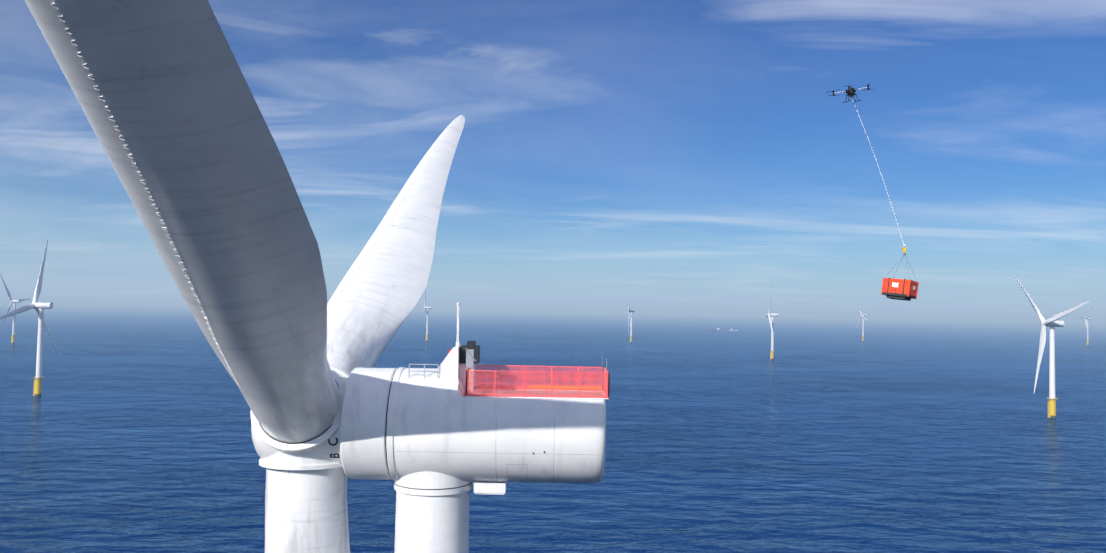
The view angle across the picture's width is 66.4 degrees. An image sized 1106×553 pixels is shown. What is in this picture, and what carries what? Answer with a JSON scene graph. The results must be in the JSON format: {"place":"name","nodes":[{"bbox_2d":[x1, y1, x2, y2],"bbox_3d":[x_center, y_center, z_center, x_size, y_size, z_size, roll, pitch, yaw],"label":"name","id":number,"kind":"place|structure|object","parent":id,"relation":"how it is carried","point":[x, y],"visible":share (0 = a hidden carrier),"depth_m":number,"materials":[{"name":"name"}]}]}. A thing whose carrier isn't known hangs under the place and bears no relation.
{"place":"outdoors","nodes":[
{"label":"outdoors","id":0,"kind":"place"},
{"bbox_2d":[0,298,1105,552],"bbox_3d":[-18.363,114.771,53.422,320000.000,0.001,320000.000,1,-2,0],"label":"sea","id":1,"kind":"structure","parent":0,"point":[128,430],"depth_m":747.06,"materials":[{"name":"blue liquid"}]},
{"bbox_2d":[0,274,29,342],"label":"turbine","id":2,"kind":"object","parent":1,"relation":"on","point":[14,316],"visible":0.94,"depth_m":2112.79,"materials":[{"name":"white metal"}]},
{"bbox_2d":[0,240,58,395],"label":"turbine","id":3,"kind":"object","parent":1,"relation":"on","point":[37,307],"visible":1,"depth_m":982.46,"materials":[{"name":"white metal"}]},
{"bbox_2d":[422,288,431,340],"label":"turbine","id":4,"kind":"object","parent":1,"relation":"on","point":[425,308],"visible":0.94,"depth_m":2685.79,"materials":[{"name":"white metal"}]},
{"bbox_2d":[394,471,471,552],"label":"tower","id":5,"kind":"structure","parent":1,"relation":"in","point":[431,521],"depth_m":54.89,"materials":[{"name":"white metal"}]},
{"bbox_2d":[340,367,605,494],"bbox_3d":[-5.194,10.372,57.303,17.090,8.210,7.580,1,-2,0],"label":"nacelle","id":6,"kind":"object","parent":5,"relation":"on","point":[395,424],"visible":0.92,"depth_m":53.90,"materials":[{"name":"white metal"}]},
{"bbox_2d":[250,364,349,469],"bbox_3d":[-16.709,9.434,57.249,6.630,7.340,7.838,1,-2,0],"label":"hub","id":7,"kind":"object","parent":6,"relation":"attached to","point":[314,453],"visible":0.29,"depth_m":54.34,"materials":[{"name":"white metal"}]},
{"bbox_2d":[25,0,339,442],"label":"blade","id":8,"kind":"object","parent":7,"relation":"attached to","point":[166,100],"visible":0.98,"depth_m":35.34,"materials":[{"name":"white plastic"}]},
{"bbox_2d":[265,467,349,552],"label":"blade","id":9,"kind":"object","parent":7,"relation":"attached to","point":[306,511],"visible":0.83,"depth_m":54.73,"materials":[{"name":"white plastic"}]},
{"bbox_2d":[328,438,337,445],"bbox_3d":[-14.148,10.625,54.344,0.638,0.565,0.005,1,14,0],"label":"label","id":10,"kind":"object","parent":7,"relation":"attached to","point":[333,444],"visible":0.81,"depth_m":54.35,"materials":[{"name":"black paint"}]},
{"bbox_2d":[330,453,339,457],"bbox_3d":[-14.167,11.610,54.786,0.622,0.438,0.004,1,35,0],"label":"label","id":11,"kind":"object","parent":7,"relation":"attached to","point":[334,455],"visible":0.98,"depth_m":54.78,"materials":[{"name":"black paint"}]},
{"bbox_2d":[327,115,464,373],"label":"blade","id":12,"kind":"object","parent":7,"relation":"attached to","point":[375,297],"visible":0.79,"depth_m":75.92,"materials":[{"name":"white plastic"}]},
{"bbox_2d":[408,302,606,391],"bbox_3d":[-2.976,4.939,57.512,13.005,6.220,4.635,1,-2,0],"label":"nacelle rooftop equipment","id":13,"kind":"object","parent":6,"relation":"on","point":[459,360],"visible":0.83,"depth_m":56.36,"materials":[{"name":"grey metal"}]},
{"bbox_2d":[466,365,609,398],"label":"hoist platform","id":14,"kind":"structure","parent":6,"relation":"on","point":[533,386],"depth_m":54.91,"materials":[{"name":"red metal"}]},
{"bbox_2d":[627,300,634,341],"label":"turbine","id":15,"kind":"object","parent":1,"relation":"on","point":[629,311],"visible":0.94,"depth_m":2851.17,"materials":[{"name":"white metal"}]},
{"bbox_2d":[760,291,777,359],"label":"turbine","id":16,"kind":"object","parent":1,"relation":"on","point":[769,315],"visible":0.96,"depth_m":1986.30,"materials":[{"name":"white metal"}]},
{"bbox_2d":[855,297,867,340],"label":"turbine","id":17,"kind":"object","parent":1,"relation":"on","point":[862,315],"visible":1,"depth_m":3373.80,"materials":[{"name":"white metal"}]},
{"bbox_2d":[1014,275,1088,417],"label":"turbine","id":18,"kind":"object","parent":1,"relation":"on","point":[1053,322],"visible":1,"depth_m":944.15,"materials":[{"name":"white metal"}]},
{"bbox_2d":[1074,306,1093,344],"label":"turbine","id":19,"kind":"object","parent":1,"relation":"on","point":[1086,323],"visible":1,"depth_m":3342.51,"materials":[{"name":"white metal"}]},
{"bbox_2d":[0,0,1105,317],"label":"sky","id":20,"kind":"structure","parent":0,"point":[694,155],"materials":[{"name":"blue"}]},
{"bbox_2d":[826,83,872,102],"bbox_3d":[16.143,-9.846,45.770,2.106,0.760,2.167,-20,18,-27],"label":"drone","id":21,"kind":"object","parent":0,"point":[851,91],"visible":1,"depth_m":45.65,"materials":[{"name":"black plastic"}]},
{"bbox_2d":[852,99,916,280],"bbox_3d":[17.945,-4.691,45.852,3.431,9.988,1.499,0,-2,17],"label":"hoist line","id":22,"kind":"object","parent":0,"point":[904,250],"visible":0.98,"depth_m":45.58,"materials":[{"name":"white fabric"}]},
{"bbox_2d":[881,278,918,300],"bbox_3d":[18.630,0.694,45.396,1.000,1.065,1.500,11,-4,-43],"label":"crate","id":23,"kind":"object","parent":22,"relation":"attached to","point":[902,289],"visible":1,"depth_m":45.03,"materials":[{"name":"orange"}]}
]}

